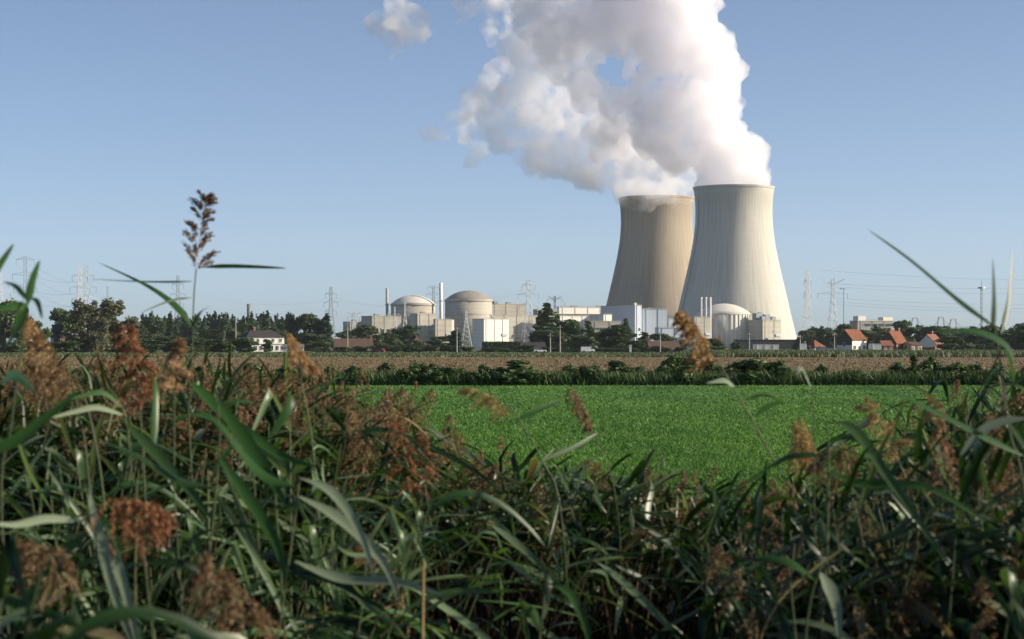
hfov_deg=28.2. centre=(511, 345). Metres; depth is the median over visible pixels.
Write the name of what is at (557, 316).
conifer tree
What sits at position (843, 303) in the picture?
floodlight pole
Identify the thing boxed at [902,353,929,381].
wild bush
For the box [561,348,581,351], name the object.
shrub
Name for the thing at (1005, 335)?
broadleaf tree
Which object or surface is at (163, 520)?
reed
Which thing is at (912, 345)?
house
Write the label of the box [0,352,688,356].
rough grass
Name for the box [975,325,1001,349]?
broadleaf tree
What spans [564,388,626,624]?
reed
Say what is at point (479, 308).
reactor building
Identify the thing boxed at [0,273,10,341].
lattice pylon
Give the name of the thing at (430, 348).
shrub
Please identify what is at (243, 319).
poplar tree
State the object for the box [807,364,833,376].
wild bush
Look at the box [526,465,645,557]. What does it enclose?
reed
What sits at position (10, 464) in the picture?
reed
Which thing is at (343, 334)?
broadleaf tree
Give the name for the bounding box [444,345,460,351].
shrub
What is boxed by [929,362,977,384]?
wild bush
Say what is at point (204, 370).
reed
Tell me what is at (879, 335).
broadleaf tree
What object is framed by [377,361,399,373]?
wild bush
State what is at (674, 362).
wild bush
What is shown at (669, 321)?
plant building
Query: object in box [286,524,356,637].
reed
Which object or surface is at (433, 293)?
lattice pylon
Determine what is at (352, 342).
house
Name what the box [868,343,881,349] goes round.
garden wall
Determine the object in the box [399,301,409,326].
lattice pylon
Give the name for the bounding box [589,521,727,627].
reed
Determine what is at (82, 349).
shrub
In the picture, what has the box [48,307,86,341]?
broadleaf tree
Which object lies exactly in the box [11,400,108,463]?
reed
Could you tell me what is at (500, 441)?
reed
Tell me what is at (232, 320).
poplar tree
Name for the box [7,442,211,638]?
reed
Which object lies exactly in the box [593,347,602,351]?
shrub
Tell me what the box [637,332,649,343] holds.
conifer tree
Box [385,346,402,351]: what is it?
shrub
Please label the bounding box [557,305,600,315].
turbine hall
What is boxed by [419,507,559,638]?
reed
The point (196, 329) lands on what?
poplar tree
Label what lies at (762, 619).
reed
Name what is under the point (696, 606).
reed
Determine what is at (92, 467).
reed
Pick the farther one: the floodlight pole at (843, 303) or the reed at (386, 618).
the floodlight pole at (843, 303)
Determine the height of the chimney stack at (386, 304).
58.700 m
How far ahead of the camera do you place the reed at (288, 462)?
7.49 m
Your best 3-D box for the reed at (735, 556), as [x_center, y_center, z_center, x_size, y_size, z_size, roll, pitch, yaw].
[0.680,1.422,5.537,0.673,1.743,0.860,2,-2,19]
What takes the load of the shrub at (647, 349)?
on the ground at (473, 350)
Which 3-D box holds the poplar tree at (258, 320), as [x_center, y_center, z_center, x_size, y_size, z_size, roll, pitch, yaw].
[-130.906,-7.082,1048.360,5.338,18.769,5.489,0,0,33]
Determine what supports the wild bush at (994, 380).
on the ground at (473, 350)
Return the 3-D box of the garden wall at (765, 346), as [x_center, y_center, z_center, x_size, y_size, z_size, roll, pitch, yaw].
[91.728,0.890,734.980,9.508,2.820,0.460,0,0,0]
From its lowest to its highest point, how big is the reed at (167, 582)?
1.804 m
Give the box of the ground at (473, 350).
[22,347,1012,352]
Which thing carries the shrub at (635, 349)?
on the ground at (473, 350)
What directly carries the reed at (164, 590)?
on the reed bank
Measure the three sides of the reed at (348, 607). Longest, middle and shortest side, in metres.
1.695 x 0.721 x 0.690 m
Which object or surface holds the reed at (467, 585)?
on the reed bank
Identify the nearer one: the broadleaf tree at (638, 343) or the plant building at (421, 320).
the broadleaf tree at (638, 343)
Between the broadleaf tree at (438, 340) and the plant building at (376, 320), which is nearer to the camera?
the broadleaf tree at (438, 340)
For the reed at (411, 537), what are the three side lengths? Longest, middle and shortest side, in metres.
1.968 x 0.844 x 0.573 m
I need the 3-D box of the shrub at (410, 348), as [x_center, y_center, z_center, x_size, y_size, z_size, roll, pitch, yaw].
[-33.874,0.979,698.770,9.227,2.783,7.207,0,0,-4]
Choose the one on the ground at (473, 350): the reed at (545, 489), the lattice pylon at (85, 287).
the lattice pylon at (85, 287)
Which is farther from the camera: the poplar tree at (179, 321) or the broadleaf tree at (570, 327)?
the poplar tree at (179, 321)
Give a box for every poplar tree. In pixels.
[166,311,174,335]
[173,317,180,335]
[177,315,181,336]
[180,311,186,337]
[185,318,191,338]
[187,314,199,337]
[197,317,201,334]
[200,315,207,328]
[206,312,210,329]
[210,310,217,328]
[215,312,222,328]
[219,312,229,328]
[226,312,232,338]
[230,314,237,326]
[240,315,246,323]
[248,311,256,329]
[255,314,261,329]
[259,312,264,327]
[261,310,271,329]
[270,316,276,328]
[274,313,278,327]
[277,316,285,330]
[284,312,288,329]
[284,312,299,342]
[311,318,322,341]
[315,313,333,347]
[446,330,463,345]
[803,326,818,337]
[870,325,880,337]
[955,333,971,343]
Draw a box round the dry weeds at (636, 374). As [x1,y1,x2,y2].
[114,362,1007,381]
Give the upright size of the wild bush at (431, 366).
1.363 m
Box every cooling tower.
[606,195,694,317]
[678,184,796,345]
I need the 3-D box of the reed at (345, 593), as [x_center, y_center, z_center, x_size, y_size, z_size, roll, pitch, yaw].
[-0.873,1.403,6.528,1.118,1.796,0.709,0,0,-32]
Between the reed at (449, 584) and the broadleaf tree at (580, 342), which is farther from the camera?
the broadleaf tree at (580, 342)
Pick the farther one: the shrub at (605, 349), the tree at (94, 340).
the shrub at (605, 349)
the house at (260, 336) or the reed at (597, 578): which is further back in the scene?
the house at (260, 336)
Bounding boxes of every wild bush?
[75,364,106,376]
[195,365,221,374]
[227,362,260,376]
[261,366,303,383]
[306,365,340,384]
[344,365,372,384]
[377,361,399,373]
[398,360,435,384]
[420,363,446,382]
[431,365,473,382]
[470,364,497,383]
[474,359,552,383]
[526,366,539,374]
[557,364,577,375]
[567,363,601,382]
[599,360,635,383]
[633,366,645,376]
[655,355,712,380]
[679,357,727,373]
[715,360,766,381]
[725,357,792,377]
[775,359,793,377]
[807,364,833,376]
[836,368,869,384]
[882,362,905,376]
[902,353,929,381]
[922,356,945,373]
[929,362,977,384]
[966,362,989,373]
[976,362,1010,384]
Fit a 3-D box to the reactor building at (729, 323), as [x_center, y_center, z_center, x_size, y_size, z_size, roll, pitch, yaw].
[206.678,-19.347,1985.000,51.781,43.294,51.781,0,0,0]
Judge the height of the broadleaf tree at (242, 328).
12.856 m
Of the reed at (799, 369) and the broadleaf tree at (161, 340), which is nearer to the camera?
the reed at (799, 369)
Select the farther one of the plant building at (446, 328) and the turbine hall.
the turbine hall
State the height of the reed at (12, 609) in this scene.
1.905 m
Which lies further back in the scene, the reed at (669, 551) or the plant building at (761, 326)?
the plant building at (761, 326)
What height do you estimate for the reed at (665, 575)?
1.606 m
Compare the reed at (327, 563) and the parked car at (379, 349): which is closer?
the reed at (327, 563)
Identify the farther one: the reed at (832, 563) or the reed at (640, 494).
the reed at (640, 494)
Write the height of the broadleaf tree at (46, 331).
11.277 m
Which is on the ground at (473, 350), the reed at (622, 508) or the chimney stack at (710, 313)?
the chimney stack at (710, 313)
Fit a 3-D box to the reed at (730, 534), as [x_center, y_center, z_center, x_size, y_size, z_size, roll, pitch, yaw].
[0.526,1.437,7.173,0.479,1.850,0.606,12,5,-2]
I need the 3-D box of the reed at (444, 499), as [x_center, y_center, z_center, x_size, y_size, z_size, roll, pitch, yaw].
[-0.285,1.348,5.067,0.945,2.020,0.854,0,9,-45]
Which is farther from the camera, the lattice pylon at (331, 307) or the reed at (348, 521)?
the lattice pylon at (331, 307)
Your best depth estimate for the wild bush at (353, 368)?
117.64 m
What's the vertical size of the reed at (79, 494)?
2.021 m
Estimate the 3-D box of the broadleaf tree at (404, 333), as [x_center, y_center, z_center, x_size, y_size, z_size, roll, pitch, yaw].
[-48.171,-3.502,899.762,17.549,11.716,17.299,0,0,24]
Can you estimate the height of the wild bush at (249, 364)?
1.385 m
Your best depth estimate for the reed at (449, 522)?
7.77 m
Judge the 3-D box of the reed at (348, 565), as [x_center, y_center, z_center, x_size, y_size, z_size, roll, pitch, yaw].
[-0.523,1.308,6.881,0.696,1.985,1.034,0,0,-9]
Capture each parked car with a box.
[372,348,384,351]
[534,348,546,351]
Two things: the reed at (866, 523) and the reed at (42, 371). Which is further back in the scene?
the reed at (866, 523)
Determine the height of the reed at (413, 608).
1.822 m
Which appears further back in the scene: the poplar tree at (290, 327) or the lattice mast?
the lattice mast
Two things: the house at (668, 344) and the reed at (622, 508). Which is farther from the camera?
the house at (668, 344)
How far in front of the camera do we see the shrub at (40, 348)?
658.92 m
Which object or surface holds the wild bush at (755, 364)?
on the ground at (473, 350)
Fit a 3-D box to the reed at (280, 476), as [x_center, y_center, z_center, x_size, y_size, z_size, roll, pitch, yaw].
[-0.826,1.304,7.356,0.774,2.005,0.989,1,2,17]
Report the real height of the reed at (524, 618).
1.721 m
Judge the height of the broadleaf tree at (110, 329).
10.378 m
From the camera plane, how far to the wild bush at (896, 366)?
118.99 m
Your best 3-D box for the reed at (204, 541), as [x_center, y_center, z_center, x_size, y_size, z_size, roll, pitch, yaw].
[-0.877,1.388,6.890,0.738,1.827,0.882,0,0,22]
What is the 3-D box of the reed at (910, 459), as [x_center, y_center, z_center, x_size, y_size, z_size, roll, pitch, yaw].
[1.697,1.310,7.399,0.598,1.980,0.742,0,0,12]
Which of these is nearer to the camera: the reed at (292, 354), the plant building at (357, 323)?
the reed at (292, 354)
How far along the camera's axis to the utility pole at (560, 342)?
659.89 m
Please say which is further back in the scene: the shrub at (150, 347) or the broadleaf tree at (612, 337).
the broadleaf tree at (612, 337)
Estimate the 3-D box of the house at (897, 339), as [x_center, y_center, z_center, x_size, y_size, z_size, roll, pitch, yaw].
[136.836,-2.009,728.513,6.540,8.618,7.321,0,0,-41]
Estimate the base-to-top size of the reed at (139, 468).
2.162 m
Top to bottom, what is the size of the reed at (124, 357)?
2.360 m
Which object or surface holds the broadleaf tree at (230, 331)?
on the ground at (473, 350)
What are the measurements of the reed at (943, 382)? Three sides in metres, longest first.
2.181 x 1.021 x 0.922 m
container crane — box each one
[934,316,951,327]
[948,318,958,327]
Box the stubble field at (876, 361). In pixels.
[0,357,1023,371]
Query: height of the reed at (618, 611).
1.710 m
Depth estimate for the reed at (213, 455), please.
7.40 m
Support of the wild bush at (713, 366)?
on the ground at (473, 350)
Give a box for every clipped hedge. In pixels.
[198,329,225,351]
[482,341,521,351]
[941,344,984,349]
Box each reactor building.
[390,295,435,338]
[444,290,492,346]
[697,304,750,347]
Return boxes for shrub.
[0,342,39,351]
[27,341,43,350]
[42,340,83,352]
[74,345,92,351]
[108,340,136,351]
[126,344,161,351]
[162,338,180,351]
[184,337,206,352]
[203,339,236,352]
[224,338,258,351]
[315,348,334,351]
[334,346,349,351]
[353,346,370,351]
[366,345,389,351]
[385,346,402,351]
[400,344,426,351]
[422,345,439,351]
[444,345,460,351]
[455,346,474,351]
[476,348,498,351]
[496,348,512,351]
[514,344,536,351]
[537,346,549,351]
[551,347,563,351]
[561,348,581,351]
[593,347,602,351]
[603,348,617,351]
[608,348,625,351]
[623,348,639,351]
[640,346,658,351]
[658,348,671,351]
[673,347,681,351]
[711,345,726,349]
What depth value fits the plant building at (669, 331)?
1822.08 m
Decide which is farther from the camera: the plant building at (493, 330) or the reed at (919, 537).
the plant building at (493, 330)
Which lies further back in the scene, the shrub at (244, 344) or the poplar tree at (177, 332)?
the poplar tree at (177, 332)
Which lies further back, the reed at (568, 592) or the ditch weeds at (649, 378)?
the ditch weeds at (649, 378)
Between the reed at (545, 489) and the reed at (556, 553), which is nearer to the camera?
the reed at (556, 553)
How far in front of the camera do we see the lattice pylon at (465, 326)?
1699.53 m
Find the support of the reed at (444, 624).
on the reed bank
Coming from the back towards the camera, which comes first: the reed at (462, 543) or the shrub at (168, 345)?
the shrub at (168, 345)
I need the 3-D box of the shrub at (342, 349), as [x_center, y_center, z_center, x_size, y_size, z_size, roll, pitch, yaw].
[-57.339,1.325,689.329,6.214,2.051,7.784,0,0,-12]
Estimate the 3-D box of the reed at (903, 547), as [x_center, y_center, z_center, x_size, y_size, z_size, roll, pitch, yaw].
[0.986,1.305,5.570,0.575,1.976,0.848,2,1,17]
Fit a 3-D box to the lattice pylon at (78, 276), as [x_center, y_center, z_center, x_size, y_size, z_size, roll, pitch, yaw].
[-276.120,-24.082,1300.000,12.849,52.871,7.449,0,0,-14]
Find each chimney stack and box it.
[247,304,250,317]
[385,288,388,315]
[439,283,442,318]
[700,297,701,316]
[705,297,706,316]
[709,297,710,337]
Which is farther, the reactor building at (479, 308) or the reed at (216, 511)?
the reactor building at (479, 308)
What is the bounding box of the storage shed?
[734,338,795,348]
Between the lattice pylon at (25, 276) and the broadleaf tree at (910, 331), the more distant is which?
the lattice pylon at (25, 276)
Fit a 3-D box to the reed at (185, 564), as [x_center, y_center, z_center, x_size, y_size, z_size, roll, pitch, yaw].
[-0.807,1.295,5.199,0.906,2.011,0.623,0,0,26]
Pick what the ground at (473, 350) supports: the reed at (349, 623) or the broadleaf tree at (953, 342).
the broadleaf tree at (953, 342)
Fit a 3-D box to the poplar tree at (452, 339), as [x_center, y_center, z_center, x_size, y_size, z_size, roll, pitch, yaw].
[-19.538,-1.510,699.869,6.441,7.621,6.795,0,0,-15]
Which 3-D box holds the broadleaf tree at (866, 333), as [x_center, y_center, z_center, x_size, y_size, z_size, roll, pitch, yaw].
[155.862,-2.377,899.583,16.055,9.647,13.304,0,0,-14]
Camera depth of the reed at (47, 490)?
5.33 m
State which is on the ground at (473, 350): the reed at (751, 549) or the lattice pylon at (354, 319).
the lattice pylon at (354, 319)
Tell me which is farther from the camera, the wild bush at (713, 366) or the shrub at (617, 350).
the shrub at (617, 350)
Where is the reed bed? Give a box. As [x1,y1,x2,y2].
[0,338,1023,638]
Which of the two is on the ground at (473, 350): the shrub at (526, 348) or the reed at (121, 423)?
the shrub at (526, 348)
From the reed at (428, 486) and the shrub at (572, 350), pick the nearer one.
the reed at (428, 486)
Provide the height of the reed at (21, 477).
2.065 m
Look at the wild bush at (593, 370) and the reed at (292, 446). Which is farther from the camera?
the wild bush at (593, 370)
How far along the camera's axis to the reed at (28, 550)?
4.08 m
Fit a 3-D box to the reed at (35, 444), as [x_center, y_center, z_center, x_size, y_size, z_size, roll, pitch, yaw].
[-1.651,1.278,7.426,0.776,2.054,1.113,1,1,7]
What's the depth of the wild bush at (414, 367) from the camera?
117.24 m
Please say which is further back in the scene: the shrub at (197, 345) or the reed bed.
the shrub at (197, 345)
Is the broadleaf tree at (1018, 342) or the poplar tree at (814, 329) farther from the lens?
the poplar tree at (814, 329)
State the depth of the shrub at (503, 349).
713.23 m
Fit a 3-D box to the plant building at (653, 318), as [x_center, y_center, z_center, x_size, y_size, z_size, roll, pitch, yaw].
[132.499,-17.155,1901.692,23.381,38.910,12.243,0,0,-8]
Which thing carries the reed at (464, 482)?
on the reed bank
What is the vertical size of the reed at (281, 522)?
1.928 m
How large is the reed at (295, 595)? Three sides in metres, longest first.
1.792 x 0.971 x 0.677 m
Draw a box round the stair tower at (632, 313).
[600,303,641,340]
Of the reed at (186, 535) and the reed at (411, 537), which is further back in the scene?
the reed at (186, 535)
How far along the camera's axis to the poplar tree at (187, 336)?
1055.74 m
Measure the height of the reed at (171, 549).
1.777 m
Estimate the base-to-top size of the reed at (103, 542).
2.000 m
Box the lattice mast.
[978,280,984,327]
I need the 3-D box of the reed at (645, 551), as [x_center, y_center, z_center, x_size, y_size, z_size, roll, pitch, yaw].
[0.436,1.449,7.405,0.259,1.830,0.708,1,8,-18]
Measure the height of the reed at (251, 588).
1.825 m
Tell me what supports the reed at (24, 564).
on the reed bank
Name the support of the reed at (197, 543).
on the reed bank
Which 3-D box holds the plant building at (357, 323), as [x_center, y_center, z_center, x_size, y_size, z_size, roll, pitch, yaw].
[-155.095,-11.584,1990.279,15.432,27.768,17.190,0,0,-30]
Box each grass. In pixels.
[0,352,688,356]
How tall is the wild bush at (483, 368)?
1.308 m
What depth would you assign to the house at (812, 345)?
742.57 m
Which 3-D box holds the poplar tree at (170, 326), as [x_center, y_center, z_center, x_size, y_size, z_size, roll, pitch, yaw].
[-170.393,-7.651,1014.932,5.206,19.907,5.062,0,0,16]
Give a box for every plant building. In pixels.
[343,319,360,336]
[361,313,400,336]
[410,312,435,344]
[433,318,453,342]
[472,317,508,347]
[490,314,536,341]
[492,301,525,314]
[533,308,556,324]
[559,314,597,333]
[597,313,611,320]
[642,306,666,340]
[655,327,684,340]
[667,315,678,327]
[690,316,710,345]
[747,313,780,338]
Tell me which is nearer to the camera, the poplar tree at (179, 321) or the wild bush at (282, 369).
the wild bush at (282, 369)
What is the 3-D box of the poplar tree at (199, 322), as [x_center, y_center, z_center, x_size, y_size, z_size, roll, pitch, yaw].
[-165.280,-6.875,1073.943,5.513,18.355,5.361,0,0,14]
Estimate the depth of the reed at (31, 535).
5.21 m
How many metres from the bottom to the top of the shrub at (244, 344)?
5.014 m
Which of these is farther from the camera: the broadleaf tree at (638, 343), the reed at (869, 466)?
the broadleaf tree at (638, 343)
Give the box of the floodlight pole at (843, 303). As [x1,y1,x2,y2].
[839,288,844,323]
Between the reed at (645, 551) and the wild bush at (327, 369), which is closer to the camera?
the reed at (645, 551)
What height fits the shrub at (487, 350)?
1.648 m
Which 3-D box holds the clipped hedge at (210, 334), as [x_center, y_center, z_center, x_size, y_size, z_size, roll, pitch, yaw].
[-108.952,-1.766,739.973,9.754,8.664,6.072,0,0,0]
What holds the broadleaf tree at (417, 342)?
on the ground at (473, 350)
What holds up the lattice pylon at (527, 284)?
on the ground at (473, 350)
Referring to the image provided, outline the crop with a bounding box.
[680,349,1023,356]
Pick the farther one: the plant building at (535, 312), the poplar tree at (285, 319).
the plant building at (535, 312)
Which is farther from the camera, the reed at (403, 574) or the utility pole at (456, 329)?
the utility pole at (456, 329)
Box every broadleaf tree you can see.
[0,298,31,352]
[13,320,52,349]
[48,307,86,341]
[67,323,122,351]
[127,324,148,343]
[139,335,186,351]
[141,317,167,350]
[225,325,240,338]
[234,322,258,338]
[261,339,271,351]
[263,327,290,343]
[293,312,319,350]
[297,333,332,351]
[330,329,357,344]
[348,324,380,337]
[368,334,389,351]
[378,332,402,350]
[387,325,420,346]
[412,340,425,351]
[426,336,448,351]
[530,329,570,351]
[555,319,583,351]
[563,335,594,348]
[594,332,603,350]
[596,324,639,349]
[627,340,645,349]
[649,333,676,340]
[678,339,689,347]
[706,338,724,349]
[729,342,742,349]
[793,329,817,343]
[812,327,836,347]
[829,323,852,346]
[860,329,876,348]
[866,328,893,345]
[891,320,914,338]
[901,327,924,341]
[916,325,952,341]
[933,336,975,349]
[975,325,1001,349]
[984,329,1019,349]
[1007,323,1023,349]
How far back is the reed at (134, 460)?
6.69 m
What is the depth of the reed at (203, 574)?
3.89 m
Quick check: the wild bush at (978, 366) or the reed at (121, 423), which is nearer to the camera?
the reed at (121, 423)
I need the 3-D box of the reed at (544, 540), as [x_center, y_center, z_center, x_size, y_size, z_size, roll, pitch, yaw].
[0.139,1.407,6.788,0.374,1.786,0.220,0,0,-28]
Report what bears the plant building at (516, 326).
on the ground at (473, 350)
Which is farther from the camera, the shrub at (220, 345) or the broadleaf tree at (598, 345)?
the broadleaf tree at (598, 345)
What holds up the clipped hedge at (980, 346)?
on the ground at (473, 350)
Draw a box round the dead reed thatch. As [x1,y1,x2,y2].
[0,423,1018,638]
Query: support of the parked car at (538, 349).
on the ground at (473, 350)
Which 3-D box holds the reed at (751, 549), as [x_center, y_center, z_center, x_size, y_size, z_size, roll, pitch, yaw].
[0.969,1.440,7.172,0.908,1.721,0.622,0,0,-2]
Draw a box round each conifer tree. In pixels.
[528,302,563,350]
[530,310,542,335]
[551,314,560,343]
[580,320,597,347]
[622,318,633,347]
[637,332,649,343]
[791,337,801,349]
[963,326,979,343]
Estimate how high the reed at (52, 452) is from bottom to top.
1.997 m
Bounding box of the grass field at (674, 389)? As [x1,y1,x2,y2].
[276,385,1021,513]
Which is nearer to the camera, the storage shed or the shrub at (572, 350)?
the shrub at (572, 350)
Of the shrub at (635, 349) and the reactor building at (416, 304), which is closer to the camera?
the shrub at (635, 349)
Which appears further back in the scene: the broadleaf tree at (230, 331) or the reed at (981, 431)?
the broadleaf tree at (230, 331)
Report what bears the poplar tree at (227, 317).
on the ground at (473, 350)
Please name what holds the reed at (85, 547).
on the reed bank
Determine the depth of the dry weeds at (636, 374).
118.37 m
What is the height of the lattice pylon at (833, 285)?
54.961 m
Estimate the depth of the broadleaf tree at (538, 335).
765.38 m
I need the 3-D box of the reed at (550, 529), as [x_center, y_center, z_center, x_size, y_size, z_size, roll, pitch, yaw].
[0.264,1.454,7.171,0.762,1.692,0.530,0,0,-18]
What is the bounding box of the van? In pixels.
[580,347,594,351]
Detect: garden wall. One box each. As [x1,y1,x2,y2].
[753,344,778,349]
[799,343,806,349]
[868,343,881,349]
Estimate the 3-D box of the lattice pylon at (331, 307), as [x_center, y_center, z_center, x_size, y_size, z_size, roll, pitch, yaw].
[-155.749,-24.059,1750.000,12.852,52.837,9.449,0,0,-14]
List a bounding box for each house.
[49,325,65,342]
[237,327,284,351]
[282,344,303,351]
[332,336,373,351]
[403,335,428,351]
[520,339,545,351]
[646,338,679,351]
[807,340,825,349]
[815,347,833,350]
[836,329,866,349]
[878,340,893,349]
[883,328,906,349]
[903,342,921,349]
[919,331,942,349]
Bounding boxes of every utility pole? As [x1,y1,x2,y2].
[345,322,349,347]
[454,327,459,351]
[559,331,560,351]
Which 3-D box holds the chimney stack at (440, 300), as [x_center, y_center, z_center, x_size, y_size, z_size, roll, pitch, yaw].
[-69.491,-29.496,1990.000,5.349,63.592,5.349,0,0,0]
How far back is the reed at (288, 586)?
5.29 m
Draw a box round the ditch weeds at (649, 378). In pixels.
[0,368,1023,384]
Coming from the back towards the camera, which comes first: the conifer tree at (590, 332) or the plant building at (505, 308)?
the plant building at (505, 308)
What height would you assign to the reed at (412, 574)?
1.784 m
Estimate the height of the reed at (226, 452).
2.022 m
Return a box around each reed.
[0,244,42,634]
[0,389,98,638]
[0,396,81,576]
[0,406,96,533]
[0,428,58,584]
[0,459,43,635]
[0,488,137,638]
[0,493,178,637]
[0,518,89,638]
[2,463,39,636]
[2,487,88,636]
[2,495,133,638]
[3,416,147,638]
[3,420,111,637]
[3,427,120,633]
[3,480,203,618]
[3,483,136,638]
[5,412,47,537]
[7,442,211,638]
[7,537,82,635]
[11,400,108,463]
[12,520,257,638]
[13,463,129,637]
[17,315,100,638]
[19,444,155,638]
[24,360,113,629]
[24,434,184,603]
[32,524,207,630]
[36,447,252,637]
[40,447,245,636]
[41,461,247,638]
[42,416,172,603]
[44,433,217,609]
[51,385,258,635]
[53,376,211,605]
[55,413,229,610]
[62,412,186,638]
[68,361,119,444]
[73,409,141,605]
[85,496,179,638]
[91,380,162,460]
[93,403,250,627]
[93,543,214,638]
[96,190,283,596]
[98,389,318,627]
[101,507,170,634]
[102,499,321,637]
[106,510,395,638]
[107,386,216,637]
[109,324,165,638]
[118,432,296,589]
[120,531,219,632]
[121,469,335,638]
[125,434,274,634]
[137,388,291,638]
[144,467,309,629]
[152,428,395,638]
[155,397,339,632]
[157,338,193,637]
[158,358,247,608]
[158,385,213,502]
[165,475,255,611]
[165,548,255,638]
[171,433,324,638]
[174,473,391,638]
[177,462,337,638]
[179,551,286,638]
[180,418,255,543]
[180,485,304,638]
[187,484,390,633]
[192,407,443,638]
[192,481,417,638]
[194,442,329,638]
[195,500,402,632]
[199,362,240,433]
[205,455,445,638]
[215,497,398,632]
[216,539,304,638]
[240,534,388,638]
[243,445,403,621]
[247,489,544,638]
[248,497,412,638]
[260,444,410,627]
[260,498,414,637]
[264,489,425,638]
[276,434,354,601]
[279,488,376,634]
[284,334,325,632]
[284,347,344,457]
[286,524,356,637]
[288,551,377,634]
[302,557,406,638]
[321,439,481,615]
[327,493,485,638]
[328,593,401,632]
[330,525,487,638]
[340,490,425,638]
[344,519,530,638]
[351,542,454,638]
[357,506,444,638]
[371,480,508,638]
[371,508,521,638]
[371,522,486,607]
[376,532,440,638]
[376,546,596,638]
[379,568,490,638]
[383,418,430,635]
[384,499,521,638]
[398,528,532,626]
[404,455,464,607]
[406,500,478,573]
[407,477,507,559]
[409,431,440,618]
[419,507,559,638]
[421,561,424,638]
[427,463,531,568]
[448,473,526,598]
[452,503,611,630]
[455,545,528,636]
[457,387,597,629]
[471,592,623,638]
[485,520,619,636]
[488,552,593,638]
[488,559,590,638]
[489,505,610,636]
[490,474,559,611]
[491,469,547,504]
[495,436,513,491]
[499,494,595,636]
[501,598,557,638]
[516,483,646,588]
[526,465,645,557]
[539,530,723,638]
[541,548,590,637]
[543,543,679,638]
[551,530,633,618]
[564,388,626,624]
[569,471,643,612]
[577,508,636,635]
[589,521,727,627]
[605,473,671,553]
[606,505,724,631]
[616,557,697,638]
[624,518,714,619]
[650,581,736,638]
[654,495,692,551]
[667,550,759,638]
[671,310,809,631]
[677,498,768,632]
[715,491,768,632]
[717,421,996,638]
[717,512,786,623]
[733,600,787,638]
[734,556,841,638]
[770,518,937,638]
[787,417,884,617]
[796,366,816,603]
[801,457,911,637]
[804,434,860,544]
[816,455,890,519]
[819,538,908,622]
[825,397,928,544]
[825,463,930,549]
[834,230,1023,497]
[864,517,890,611]
[870,545,948,638]
[891,378,949,468]
[896,446,1023,485]
[921,395,977,626]
[922,429,938,499]
[933,450,1015,621]
[935,408,992,461]
[970,368,1023,453]
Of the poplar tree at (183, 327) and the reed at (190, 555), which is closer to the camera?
the reed at (190, 555)
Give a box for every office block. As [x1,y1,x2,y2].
[591,321,620,332]
[850,316,892,337]
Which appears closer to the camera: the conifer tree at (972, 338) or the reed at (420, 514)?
the reed at (420, 514)
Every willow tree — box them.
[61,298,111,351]
[89,297,140,352]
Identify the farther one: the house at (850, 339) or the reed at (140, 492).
the house at (850, 339)
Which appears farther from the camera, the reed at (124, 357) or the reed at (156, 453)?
the reed at (124, 357)
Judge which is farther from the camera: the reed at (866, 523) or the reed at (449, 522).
the reed at (449, 522)
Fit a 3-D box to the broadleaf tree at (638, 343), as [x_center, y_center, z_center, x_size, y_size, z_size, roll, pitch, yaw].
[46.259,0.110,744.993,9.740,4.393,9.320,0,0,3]
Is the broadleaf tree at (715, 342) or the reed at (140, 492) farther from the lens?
the broadleaf tree at (715, 342)
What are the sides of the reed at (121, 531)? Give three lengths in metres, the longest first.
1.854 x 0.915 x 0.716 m
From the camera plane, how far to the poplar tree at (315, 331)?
858.61 m
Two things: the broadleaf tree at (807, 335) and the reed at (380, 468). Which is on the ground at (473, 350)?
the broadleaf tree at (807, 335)
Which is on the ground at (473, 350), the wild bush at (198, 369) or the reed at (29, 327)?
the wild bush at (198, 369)
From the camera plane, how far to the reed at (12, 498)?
5.60 m
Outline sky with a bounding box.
[0,0,1023,342]
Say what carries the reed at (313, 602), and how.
on the reed bank
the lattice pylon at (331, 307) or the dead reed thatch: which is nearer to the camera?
the dead reed thatch
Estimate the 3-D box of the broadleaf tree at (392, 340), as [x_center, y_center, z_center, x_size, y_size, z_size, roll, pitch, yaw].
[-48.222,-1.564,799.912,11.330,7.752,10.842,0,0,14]
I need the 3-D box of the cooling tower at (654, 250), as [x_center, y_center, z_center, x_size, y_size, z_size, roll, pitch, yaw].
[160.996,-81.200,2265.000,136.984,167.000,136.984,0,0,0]
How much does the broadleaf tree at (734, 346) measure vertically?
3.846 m
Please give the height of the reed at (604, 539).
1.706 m
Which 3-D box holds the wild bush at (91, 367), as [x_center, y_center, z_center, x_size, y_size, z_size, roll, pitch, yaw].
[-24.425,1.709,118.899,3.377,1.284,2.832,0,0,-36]
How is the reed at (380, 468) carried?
on the reed bank
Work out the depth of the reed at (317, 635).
5.53 m
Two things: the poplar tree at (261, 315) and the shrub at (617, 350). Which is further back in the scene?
the poplar tree at (261, 315)
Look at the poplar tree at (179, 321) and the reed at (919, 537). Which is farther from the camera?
the poplar tree at (179, 321)
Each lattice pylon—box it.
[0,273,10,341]
[12,257,36,311]
[70,266,89,303]
[77,266,95,332]
[170,276,184,319]
[324,287,337,337]
[347,312,360,328]
[389,306,399,327]
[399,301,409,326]
[427,286,438,312]
[461,311,471,346]
[518,280,538,340]
[802,271,812,341]
[817,279,846,327]
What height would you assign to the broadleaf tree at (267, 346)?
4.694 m

